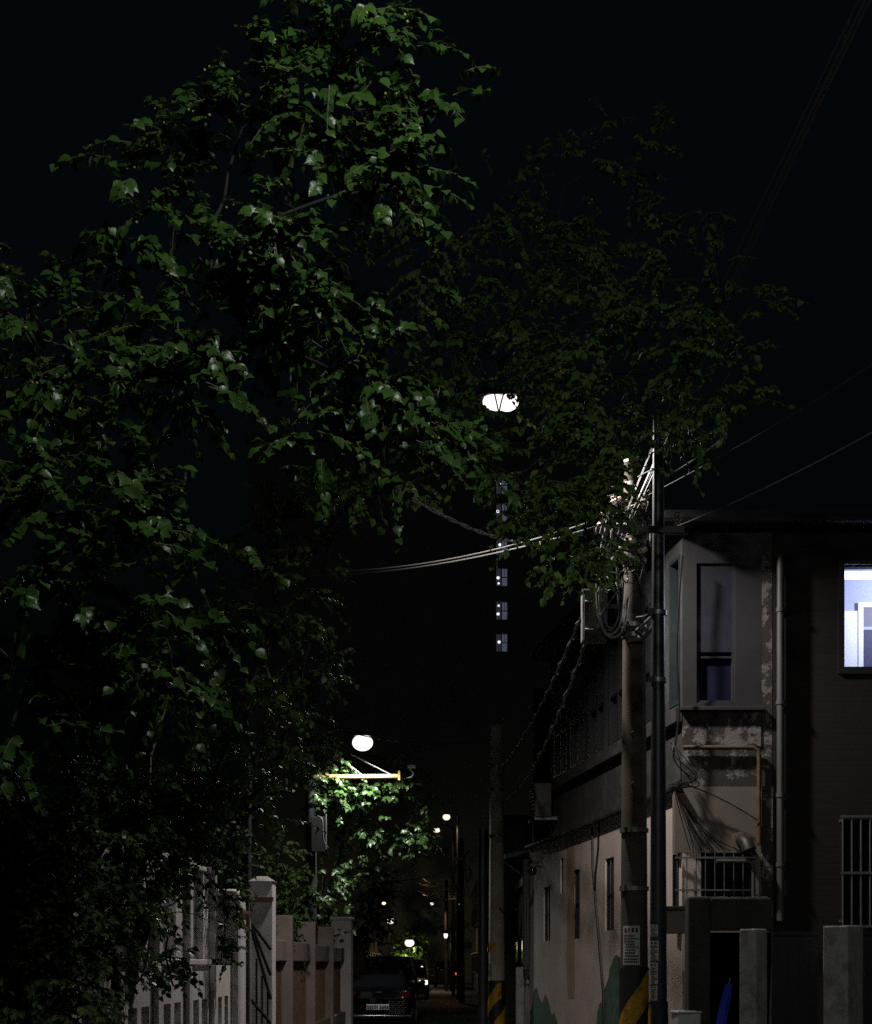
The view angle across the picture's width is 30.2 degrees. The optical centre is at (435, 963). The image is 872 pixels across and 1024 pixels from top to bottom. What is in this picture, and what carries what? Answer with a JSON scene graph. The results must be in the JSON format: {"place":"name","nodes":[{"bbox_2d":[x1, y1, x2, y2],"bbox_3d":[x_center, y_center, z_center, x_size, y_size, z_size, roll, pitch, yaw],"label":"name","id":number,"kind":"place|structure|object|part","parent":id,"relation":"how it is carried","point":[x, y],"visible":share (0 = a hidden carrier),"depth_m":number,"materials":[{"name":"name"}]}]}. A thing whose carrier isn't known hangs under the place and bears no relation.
{"place":"outdoors","nodes":[
{"label":"outdoors","id":0,"kind":"place"},
{"bbox_2d":[166,902,339,965],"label":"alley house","id":1,"kind":"structure","parent":0,"point":[328,914],"depth_m":46.00,"materials":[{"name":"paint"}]},
{"bbox_2d":[0,967,514,1023],"bbox_3d":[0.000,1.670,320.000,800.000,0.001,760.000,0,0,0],"label":"ground","id":2,"kind":"structure","parent":0,"point":[510,1019],"depth_m":72.73,"materials":[{"name":"concrete"}]},
{"bbox_2d":[26,812,230,1023],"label":"garden wall","id":3,"kind":"structure","parent":2,"relation":"on","point":[212,1005],"depth_m":14.79,"materials":[{"name":"paint"}]},
{"bbox_2d":[195,821,266,982],"bbox_3d":[-2.121,-0.661,16.526,0.828,1.721,1.070,0,0,0],"label":"ivy","id":4,"kind":"object","parent":3,"relation":"attached to","point":[227,947],"visible":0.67,"depth_m":16.49,"materials":[{"name":"green plant"}]},
{"bbox_2d":[0,742,261,1023],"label":"overhanging shrub","id":5,"kind":"object","parent":2,"relation":"on","point":[54,981],"visible":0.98,"depth_m":9.31,"materials":[{"name":"green plant"}]},
{"bbox_2d":[212,889,248,1023],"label":"gate pillar","id":6,"kind":"structure","parent":2,"relation":"on","point":[238,994],"depth_m":17.77,"materials":[{"name":"paint"}]},
{"bbox_2d":[246,742,252,894],"bbox_3d":[-2.410,-0.600,20.850,0.090,4.500,0.086,0,0,0],"label":"steel pole","id":7,"kind":"object","parent":2,"relation":"on","point":[249,827],"visible":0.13,"depth_m":20.82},
{"bbox_2d":[126,475,373,1017],"bbox_3d":[-1.687,-0.980,12.067,2.298,5.313,2.029,0,0,-19],"label":"slender tree","id":8,"kind":"object","parent":2,"relation":"on","point":[268,777],"visible":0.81,"depth_m":12.04,"materials":[{"name":"green plant"}]},
{"bbox_2d":[109,843,223,1006],"bbox_3d":[-2.107,-0.242,12.421,0.745,1.329,1.698,0,0,0],"label":"hanging spray","id":9,"kind":"object","parent":8,"relation":"hanging from","point":[182,965],"visible":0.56,"depth_m":12.23,"materials":[{"name":"green plant"}]},
{"bbox_2d":[0,0,502,815],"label":"street tree","id":10,"kind":"object","parent":2,"relation":"on","point":[256,260],"visible":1,"depth_m":8.55,"materials":[{"name":"green plant"}]},
{"bbox_2d":[257,915,344,1023],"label":"bar fence","id":11,"kind":"object","parent":2,"relation":"on","point":[311,997],"visible":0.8,"depth_m":27.11,"materials":[{"name":"paint"}]},
{"bbox_2d":[253,830,350,974],"bbox_3d":[-2.173,-0.126,27.919,1.106,3.553,10.649,0,0,0],"label":"fence vine","id":12,"kind":"object","parent":2,"relation":"on","point":[283,868],"visible":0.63,"depth_m":24.85,"materials":[{"name":"green plant"}]},
{"bbox_2d":[330,917,353,1023],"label":"end post","id":13,"kind":"object","parent":2,"relation":"on","point":[344,924],"visible":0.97,"depth_m":34.62,"materials":[{"name":"paint"}]},
{"bbox_2d":[283,732,444,967],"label":"lane side tree","id":14,"kind":"object","parent":2,"relation":"on","point":[326,801],"visible":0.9,"depth_m":40.31,"materials":[{"name":"green plant"}]},
{"bbox_2d":[353,927,380,974],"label":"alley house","id":15,"kind":"structure","parent":2,"relation":"on","point":[359,957],"depth_m":86.00,"materials":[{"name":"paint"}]},
{"bbox_2d":[387,915,393,955],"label":"street lamp","id":16,"kind":"object","parent":2,"relation":"on","point":[389,937],"visible":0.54,"depth_m":103.96,"materials":[{"name":"metal"}]},
{"bbox_2d":[245,411,603,982],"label":"apartment tower","id":17,"kind":"structure","parent":2,"relation":"on","point":[441,654],"depth_m":137.00,"materials":[{"name":"paint"}]},
{"bbox_2d":[496,477,506,493],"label":"window","id":18,"kind":"structure","parent":17,"relation":"in","point":[498,490],"depth_m":137.19,"materials":[{"name":"glass"}]},
{"bbox_2d":[496,504,506,520],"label":"window","id":19,"kind":"structure","parent":17,"relation":"in","point":[501,507],"depth_m":137.19,"materials":[{"name":"glass"}]},
{"bbox_2d":[496,539,506,554],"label":"window","id":20,"kind":"structure","parent":17,"relation":"in","point":[499,544],"depth_m":137.19,"materials":[{"name":"glass"}]},
{"bbox_2d":[496,569,506,585],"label":"window","id":21,"kind":"structure","parent":17,"relation":"in","point":[501,574],"depth_m":137.19,"materials":[{"name":"glass"}]},
{"bbox_2d":[496,602,506,618],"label":"window","id":22,"kind":"structure","parent":17,"relation":"in","point":[501,608],"depth_m":137.19,"materials":[{"name":"glass"}]},
{"bbox_2d":[496,634,506,650],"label":"window","id":23,"kind":"structure","parent":17,"relation":"in","point":[501,640],"depth_m":137.19,"materials":[{"name":"glass"}]},
{"bbox_2d":[126,96,809,843],"bbox_3d":[0.324,-3.227,14.844,5.653,9.790,4.920,0,0,-35],"label":"lane tree","id":24,"kind":"object","parent":2,"relation":"on","point":[608,454],"visible":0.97,"depth_m":14.47,"materials":[{"name":"green plant"}]},
{"bbox_2d":[379,477,540,545],"bbox_3d":[0.441,-4.255,15.496,0.020,1.626,8.193,0,0,12],"label":"twisted cable","id":25,"kind":"object","parent":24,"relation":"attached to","point":[429,508],"visible":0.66,"depth_m":14.13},
{"bbox_2d":[523,509,871,1023],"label":"brick house","id":26,"kind":"structure","parent":2,"relation":"on","point":[774,737],"depth_m":21.00,"materials":[{"name":"brick"}]},
{"bbox_2d":[527,862,542,875],"bbox_3d":[1.876,-1.792,30.604,0.293,0.256,0.184,0,0,0],"label":"security camera","id":27,"kind":"object","parent":26,"relation":"attached to","point":[532,870],"visible":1,"depth_m":30.56,"materials":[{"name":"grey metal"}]},
{"bbox_2d":[527,783,557,822],"bbox_3d":[1.937,-2.920,29.509,0.433,0.660,0.800,0,0,-7],"label":"air conditioner","id":28,"kind":"object","parent":26,"relation":"attached to","point":[538,802],"visible":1,"depth_m":29.12,"materials":[{"name":"paint"}]},
{"bbox_2d":[545,887,549,940],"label":"window","id":29,"kind":"structure","parent":26,"relation":"in","point":[547,890],"depth_m":30.40,"materials":[{"name":"black glass"}]},
{"bbox_2d":[554,675,566,777],"bbox_3d":[2.268,-4.200,28.920,0.098,1.700,1.150,0,0,-7],"label":"window","id":30,"kind":"structure","parent":26,"relation":"in","point":[560,729],"depth_m":28.92,"materials":[{"name":"black glass"}]},
{"bbox_2d":[562,858,562,892],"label":"window","id":31,"kind":"structure","parent":26,"relation":"in","point":[562,858],"depth_m":28.91,"materials":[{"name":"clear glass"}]},
{"bbox_2d":[575,869,579,938],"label":"window","id":32,"kind":"structure","parent":26,"relation":"in","point":[577,872],"depth_m":27.72,"materials":[{"name":"black glass"}]},
{"bbox_2d":[570,660,584,767],"bbox_3d":[2.456,-4.200,27.483,0.120,1.700,1.150,0,0,-7],"label":"window","id":33,"kind":"structure","parent":26,"relation":"in","point":[577,692],"depth_m":27.48,"materials":[{"name":"black glass"}]},
{"bbox_2d":[588,644,603,757],"bbox_3d":[2.632,-4.200,26.043,0.120,1.700,1.150,0,0,-7],"label":"window","id":34,"kind":"structure","parent":26,"relation":"in","point":[596,659],"depth_m":26.02,"materials":[{"name":"black glass"}]},
{"bbox_2d":[594,824,599,890],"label":"cable","id":35,"kind":"object","parent":26,"relation":"attached to","point":[596,857],"visible":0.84,"depth_m":25.88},
{"bbox_2d":[591,827,604,1023],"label":"cable","id":36,"kind":"object","parent":26,"relation":"attached to","point":[597,927],"visible":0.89,"depth_m":25.81,"materials":[{"name":"rubber"}]},
{"bbox_2d":[607,858,613,930],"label":"window","id":37,"kind":"structure","parent":26,"relation":"in","point":[610,862],"depth_m":25.27,"materials":[{"name":"black glass"}]},
{"bbox_2d":[608,628,622,745],"bbox_3d":[2.808,-4.200,24.604,0.120,1.700,1.150,0,0,-7],"label":"window","id":38,"kind":"structure","parent":26,"relation":"in","point":[614,647],"depth_m":25.10,"materials":[{"name":"black glass"}]},
{"bbox_2d":[645,602,650,723],"bbox_3d":[2.985,-4.200,23.165,0.120,1.700,1.150,0,0,-7],"label":"window","id":39,"kind":"structure","parent":26,"relation":"in","point":[648,641],"depth_m":23.08,"materials":[{"name":"black glass"}]},
{"bbox_2d":[669,553,679,708],"bbox_3d":[3.206,-4.375,21.363,0.120,1.950,0.520,0,0,-7],"label":"window","id":40,"kind":"structure","parent":26,"relation":"in","point":[674,566],"depth_m":21.57,"materials":[{"name":"teal glass"}]},
{"bbox_2d":[666,906,684,933],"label":"concrete beam","id":41,"kind":"structure","parent":26,"relation":"attached to","point":[675,916],"depth_m":18.90,"materials":[{"name":"beige paint"}]},
{"bbox_2d":[672,555,682,757],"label":"cable","id":42,"kind":"object","parent":26,"relation":"hanging from","point":[677,629],"visible":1,"depth_m":20.79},
{"bbox_2d":[667,742,699,790],"bbox_3d":[3.192,-2.534,20.805,0.434,0.640,0.124,0,0,0],"label":"cable clump","id":43,"kind":"object","parent":26,"relation":"attached to","point":[681,770],"visible":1,"depth_m":20.80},
{"bbox_2d":[672,783,736,850],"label":"wall cables","id":44,"kind":"object","parent":26,"relation":"attached to","point":[693,818],"depth_m":20.93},
{"bbox_2d":[672,852,755,905],"bbox_3d":[3.625,-1.075,21.069,1.050,0.750,0.242,0,0,0],"label":"window","id":45,"kind":"structure","parent":26,"relation":"in","point":[729,880],"depth_m":21.16,"materials":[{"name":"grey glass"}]},
{"bbox_2d":[697,564,734,701],"bbox_3d":[3.635,-4.295,21.055,0.500,1.810,0.070,0,0,0],"label":"window","id":46,"kind":"structure","parent":26,"relation":"in","point":[715,582],"depth_m":21.03,"materials":[{"name":"black glass"}]},
{"bbox_2d":[676,781,757,820],"bbox_3d":[3.631,-2.100,20.890,1.068,0.516,0.016,0,0,-1],"label":"cable","id":47,"kind":"object","parent":26,"relation":"attached to","point":[722,800],"visible":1,"depth_m":20.89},
{"bbox_2d":[838,560,871,673],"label":"window","id":48,"kind":"structure","parent":26,"relation":"in","point":[842,564],"depth_m":20.97,"materials":[{"name":"metal"}]},
{"bbox_2d":[839,815,871,927],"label":"window","id":49,"kind":"structure","parent":26,"relation":"in","point":[856,872],"depth_m":21.14,"materials":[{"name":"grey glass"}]},
{"bbox_2d":[823,926,862,1023],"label":"gate post","id":50,"kind":"object","parent":2,"relation":"on","point":[842,974],"visible":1,"depth_m":15.90,"materials":[{"name":"concrete"}]},
{"bbox_2d":[771,932,817,1023],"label":"sheet gate","id":51,"kind":"structure","parent":50,"relation":"attached to","point":[794,977],"depth_m":16.25,"materials":[{"name":"black metal"}]},
{"bbox_2d":[863,931,871,1023],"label":"sheet gate","id":52,"kind":"structure","parent":50,"relation":"attached to","point":[867,977],"depth_m":16.00,"materials":[{"name":"black metal"}]},
{"bbox_2d":[356,983,487,1023],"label":"road","id":53,"kind":"structure","parent":0,"point":[441,1009],"depth_m":55.84,"materials":[{"name":"asphalt"}]},
{"bbox_2d":[249,876,276,1023],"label":"gate pillar","id":54,"kind":"structure","parent":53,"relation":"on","point":[263,914],"depth_m":20.30,"materials":[{"name":"paint"}]},
{"bbox_2d":[246,895,271,1023],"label":"iron gate","id":55,"kind":"structure","parent":54,"relation":"attached to","point":[253,934],"depth_m":20.09,"materials":[{"name":"black metal"}]},
{"bbox_2d":[305,677,399,944],"bbox_3d":[-2.040,-2.500,39.220,2.340,8.900,0.681,0,0,0],"label":"utility pole","id":56,"kind":"object","parent":53,"relation":"on","point":[315,844],"visible":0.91,"depth_m":39.27,"materials":[{"name":"concrete"}]},
{"bbox_2d":[310,728,372,750],"bbox_3d":[-2.308,-5.388,38.859,1.608,0.577,0.490,0,0,11],"label":"street lamp","id":57,"kind":"object","parent":56,"relation":"attached to","point":[361,743],"visible":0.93,"depth_m":38.62,"materials":[{"name":"metal"}]},
{"bbox_2d":[314,720,489,744],"bbox_3d":[-0.869,-5.399,37.201,0.024,1.123,6.202,0,0,-45],"label":"cable","id":58,"kind":"object","parent":56,"relation":"attached to","point":[400,741],"visible":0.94,"depth_m":37.16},
{"bbox_2d":[401,765,415,778],"bbox_3d":[-0.667,-4.650,39.250,0.356,0.327,0.120,0,0,0],"label":"bracket camera","id":59,"kind":"object","parent":56,"relation":"attached to","point":[410,767],"visible":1,"depth_m":39.22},
{"bbox_2d":[353,970,423,1023],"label":"parked sedan","id":60,"kind":"object","parent":53,"relation":"on","point":[384,994],"visible":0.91,"depth_m":40.03,"materials":[{"name":"black paint"}]},
{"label":"windows","id":61,"kind":"part","parent":60,"relation":"part of","materials":[{"name":"black glass"}]},
{"bbox_2d":[361,956,425,1009],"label":"parked van","id":62,"kind":"object","parent":53,"relation":"on","point":[405,964],"visible":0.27,"depth_m":48.43,"materials":[{"name":"paint"}]},
{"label":"windows","id":63,"kind":"part","parent":62,"relation":"part of","materials":[{"name":"black glass"}]},
{"bbox_2d":[405,935,413,955],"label":"street lamp","id":64,"kind":"object","parent":53,"relation":"on","point":[409,941],"visible":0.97,"depth_m":121.78,"materials":[{"name":"glass"}]},
{"bbox_2d":[387,926,435,958],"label":"background tree","id":65,"kind":"object","parent":53,"relation":"on","point":[414,936],"visible":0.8,"depth_m":124.00,"materials":[{"name":"green plant"}]},
{"bbox_2d":[414,959,433,998],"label":"parked van","id":66,"kind":"object","parent":53,"relation":"on","point":[422,969],"visible":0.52,"depth_m":74.50,"materials":[{"name":"paint"}]},
{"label":"windows","id":67,"kind":"part","parent":66,"relation":"part of","materials":[{"name":"black glass"}]},
{"bbox_2d":[434,824,453,878],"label":"street lamp","id":68,"kind":"object","parent":53,"relation":"on","point":[438,830],"visible":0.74,"depth_m":80.25,"materials":[{"name":"metal"}]},
{"bbox_2d":[443,810,458,998],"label":"street lamp","id":69,"kind":"object","parent":53,"relation":"on","point":[446,815],"visible":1,"depth_m":74.25,"materials":[{"name":"metal"}]},
{"bbox_2d":[448,879,455,996],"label":"utility pole","id":70,"kind":"object","parent":53,"relation":"on","point":[453,898],"visible":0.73,"depth_m":79.92,"materials":[{"name":"metal"}]},
{"bbox_2d":[452,838,466,1002],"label":"utility pole","id":71,"kind":"object","parent":53,"relation":"on","point":[461,946],"visible":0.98,"depth_m":67.90,"materials":[{"name":"concrete"}]},
{"bbox_2d":[477,829,487,1023],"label":"steel post","id":72,"kind":"object","parent":53,"relation":"on","point":[482,926],"visible":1,"depth_m":33.52,"materials":[{"name":"metal"}]},
{"bbox_2d":[488,725,505,1023],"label":"utility pole","id":73,"kind":"object","parent":53,"relation":"on","point":[496,1001],"visible":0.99,"depth_m":34.86,"materials":[{"name":"concrete"}]},
{"bbox_2d":[594,456,687,1023],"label":"utility pole","id":74,"kind":"object","parent":53,"relation":"on","point":[633,974],"visible":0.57,"depth_m":19.37,"materials":[{"name":"concrete"}]},
{"bbox_2d":[310,521,593,571],"bbox_3d":[0.039,-5.477,21.376,0.018,0.463,5.651,0,0,-41],"label":"cable","id":75,"kind":"object","parent":74,"relation":"attached to","point":[444,559],"visible":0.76,"depth_m":21.34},
{"bbox_2d":[310,526,595,575],"bbox_3d":[0.019,-5.485,21.651,0.019,0.572,6.021,0,0,-39],"label":"cable","id":76,"kind":"object","parent":74,"relation":"attached to","point":[437,563],"visible":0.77,"depth_m":21.71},
{"bbox_2d":[476,385,620,442],"bbox_3d":[1.463,-6.284,19.738,1.950,1.472,0.300,0,0,1],"label":"street lamp","id":77,"kind":"object","parent":74,"relation":"attached to","point":[489,401],"visible":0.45,"depth_m":19.64,"materials":[{"name":"glass"}]},
{"bbox_2d":[581,589,623,643],"bbox_3d":[1.996,-4.145,19.337,0.508,0.610,0.285,0,0,0],"label":"junction box","id":78,"kind":"object","parent":74,"relation":"attached to","point":[591,633],"visible":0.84,"depth_m":19.22,"materials":[{"name":"paint"}]},
{"bbox_2d":[497,617,580,769],"bbox_3d":[1.543,-4.030,27.100,0.083,0.321,15.408,0,0,-1],"label":"wrapped cable","id":79,"kind":"object","parent":78,"relation":"attached to","point":[552,680],"visible":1,"depth_m":23.39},
{"bbox_2d":[501,644,585,800],"bbox_3d":[1.612,-3.539,27.000,0.087,0.714,15.408,0,0,-1],"label":"wrapped cable","id":80,"kind":"object","parent":78,"relation":"attached to","point":[558,713],"visible":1,"depth_m":23.15,"materials":[{"name":"rubber"}]},
{"bbox_2d":[581,591,583,642],"bbox_3d":[1.749,-4.140,19.340,0.015,0.580,0.200,0,0,0],"label":"door","id":81,"kind":"structure","parent":78,"relation":"in","point":[582,597],"depth_m":19.24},
{"bbox_2d":[595,477,650,628],"bbox_3d":[2.217,-4.868,19.101,0.685,1.818,0.318,0,0,0],"label":"cable tangle","id":82,"kind":"object","parent":74,"relation":"attached to","point":[613,534],"visible":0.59,"depth_m":19.09,"materials":[{"name":"rubber"}]},
{"bbox_2d":[595,517,629,638],"bbox_3d":[2.086,-4.562,19.125,0.405,1.451,0.078,0,0,0],"label":"cable loop","id":83,"kind":"object","parent":82,"relation":"hanging from","point":[598,607],"visible":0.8,"depth_m":19.14,"materials":[{"name":"rubber"}]},
{"bbox_2d":[615,0,870,539],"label":"cable bundle","id":84,"kind":"object","parent":82,"relation":"attached to","point":[623,535],"visible":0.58,"depth_m":15.79,"materials":[{"name":"rubber"}]},
{"bbox_2d":[648,364,871,494],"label":"cable","id":85,"kind":"object","parent":74,"relation":"attached to","point":[773,425],"visible":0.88,"depth_m":16.60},
{"bbox_2d":[619,414,684,1023],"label":"steel pole","id":86,"kind":"object","parent":53,"relation":"on","point":[658,1002],"visible":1,"depth_m":17.93,"materials":[{"name":"metal"}]},
{"bbox_2d":[637,436,726,477],"bbox_3d":[2.735,-5.496,17.736,0.274,0.110,1.594,0,0,-33],"label":"cable","id":87,"kind":"object","parent":86,"relation":"attached to","point":[694,459],"visible":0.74,"depth_m":17.95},
{"bbox_2d":[677,432,871,525],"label":"cable","id":88,"kind":"object","parent":86,"relation":"attached to","point":[777,481],"visible":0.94,"depth_m":16.79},
{"bbox_2d":[716,978,731,1023],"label":"parasol","id":89,"kind":"object","parent":53,"relation":"on","point":[723,1011],"visible":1,"depth_m":17.27,"materials":[{"name":"blue fabric"}]},
{"bbox_2d":[685,896,770,1023],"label":"concrete gateway","id":90,"kind":"object","parent":53,"relation":"on","point":[704,916],"visible":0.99,"depth_m":18.00,"materials":[{"name":"paint"}]},
{"bbox_2d":[740,929,766,1023],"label":"gate post","id":91,"kind":"object","parent":53,"relation":"on","point":[753,976],"visible":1,"depth_m":16.42,"materials":[{"name":"concrete"}]},
{"bbox_2d":[419,878,442,896],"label":"cable tangle","id":92,"kind":"object","parent":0,"point":[429,888],"visible":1,"depth_m":71.76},
{"bbox_2d":[0,0,871,966],"label":"sky","id":93,"kind":"structure","parent":0,"point":[740,76],"materials":[{"name":"black"}]},
{"bbox_2d":[430,989,455,994],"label":"pavement","id":94,"kind":"structure","parent":0,"point":[438,992],"depth_m":91.94,"materials":[{"name":"concrete"}]},
{"bbox_2d":[440,880,449,990],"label":"utility pole","id":95,"kind":"object","parent":94,"relation":"on","point":[446,889],"visible":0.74,"depth_m":95.91,"materials":[{"name":"concrete"}]},
{"bbox_2d":[400,893,451,911],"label":"cable","id":96,"kind":"object","parent":95,"relation":"attached to","point":[425,906],"visible":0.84,"depth_m":95.61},
{"bbox_2d":[444,925,451,990],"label":"street lamp","id":97,"kind":"object","parent":94,"relation":"on","point":[445,934],"visible":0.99,"depth_m":94.95,"materials":[{"name":"metal"}]},
{"bbox_2d":[470,876,488,991],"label":"alley house","id":98,"kind":"structure","parent":0,"point":[474,924],"depth_m":98.21,"materials":[{"name":"paint"}]},
{"bbox_2d":[472,953,473,971],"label":"window","id":99,"kind":"structure","parent":98,"relation":"in","point":[473,953],"depth_m":102.67,"materials":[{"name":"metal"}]},
{"bbox_2d":[472,909,473,927],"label":"window","id":100,"kind":"structure","parent":98,"relation":"in","point":[473,909],"depth_m":102.67,"materials":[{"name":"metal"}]},
{"bbox_2d":[475,918,488,1001],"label":"alley house","id":101,"kind":"structure","parent":0,"point":[487,954],"depth_m":67.73,"materials":[{"name":"concrete"}]},
{"bbox_2d":[487,948,488,976],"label":"window","id":102,"kind":"structure","parent":101,"relation":"in","point":[487,948],"depth_m":67.09,"materials":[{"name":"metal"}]},
{"bbox_2d":[487,815,532,1014],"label":"alley house","id":103,"kind":"structure","parent":0,"point":[518,831],"depth_m":52.00,"materials":[{"name":"paint"}]},
{"bbox_2d":[510,877,528,1023],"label":"alley house","id":104,"kind":"structure","parent":0,"point":[516,890],"depth_m":44.00,"materials":[{"name":"paint"}]},
{"bbox_2d":[516,940,519,966],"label":"window","id":105,"kind":"structure","parent":104,"relation":"in","point":[517,941],"depth_m":44.41,"materials":[{"name":"glass"}]},
{"bbox_2d":[504,848,532,875],"bbox_3d":[2.071,-2.242,37.250,1.057,1.016,1.300,0,0,0],"label":"awning","id":106,"kind":"object","parent":104,"relation":"attached to","point":[515,853],"visible":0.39,"depth_m":37.20,"materials":[{"name":"grey metal"}]},
{"bbox_2d":[521,938,525,984],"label":"window","id":107,"kind":"structure","parent":104,"relation":"in","point":[522,938],"depth_m":41.86,"materials":[{"name":"glass"}]},
{"bbox_2d":[526,966,528,985],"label":"window","id":108,"kind":"structure","parent":104,"relation":"in","point":[527,976],"depth_m":39.57,"materials":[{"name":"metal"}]},
{"bbox_2d":[515,967,528,1023],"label":"pillar","id":109,"kind":"structure","parent":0,"point":[521,973],"depth_m":32.40,"materials":[{"name":"concrete"}]},
{"bbox_2d":[670,1010,701,1023],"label":"foam box","id":110,"kind":"object","parent":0,"point":[685,1016],"visible":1,"depth_m":17.50,"materials":[{"name":"plastic"}]},
{"bbox_2d":[815,0,857,113],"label":"cable","id":111,"kind":"object","parent":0,"point":[837,56],"visible":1,"depth_m":12.57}
]}

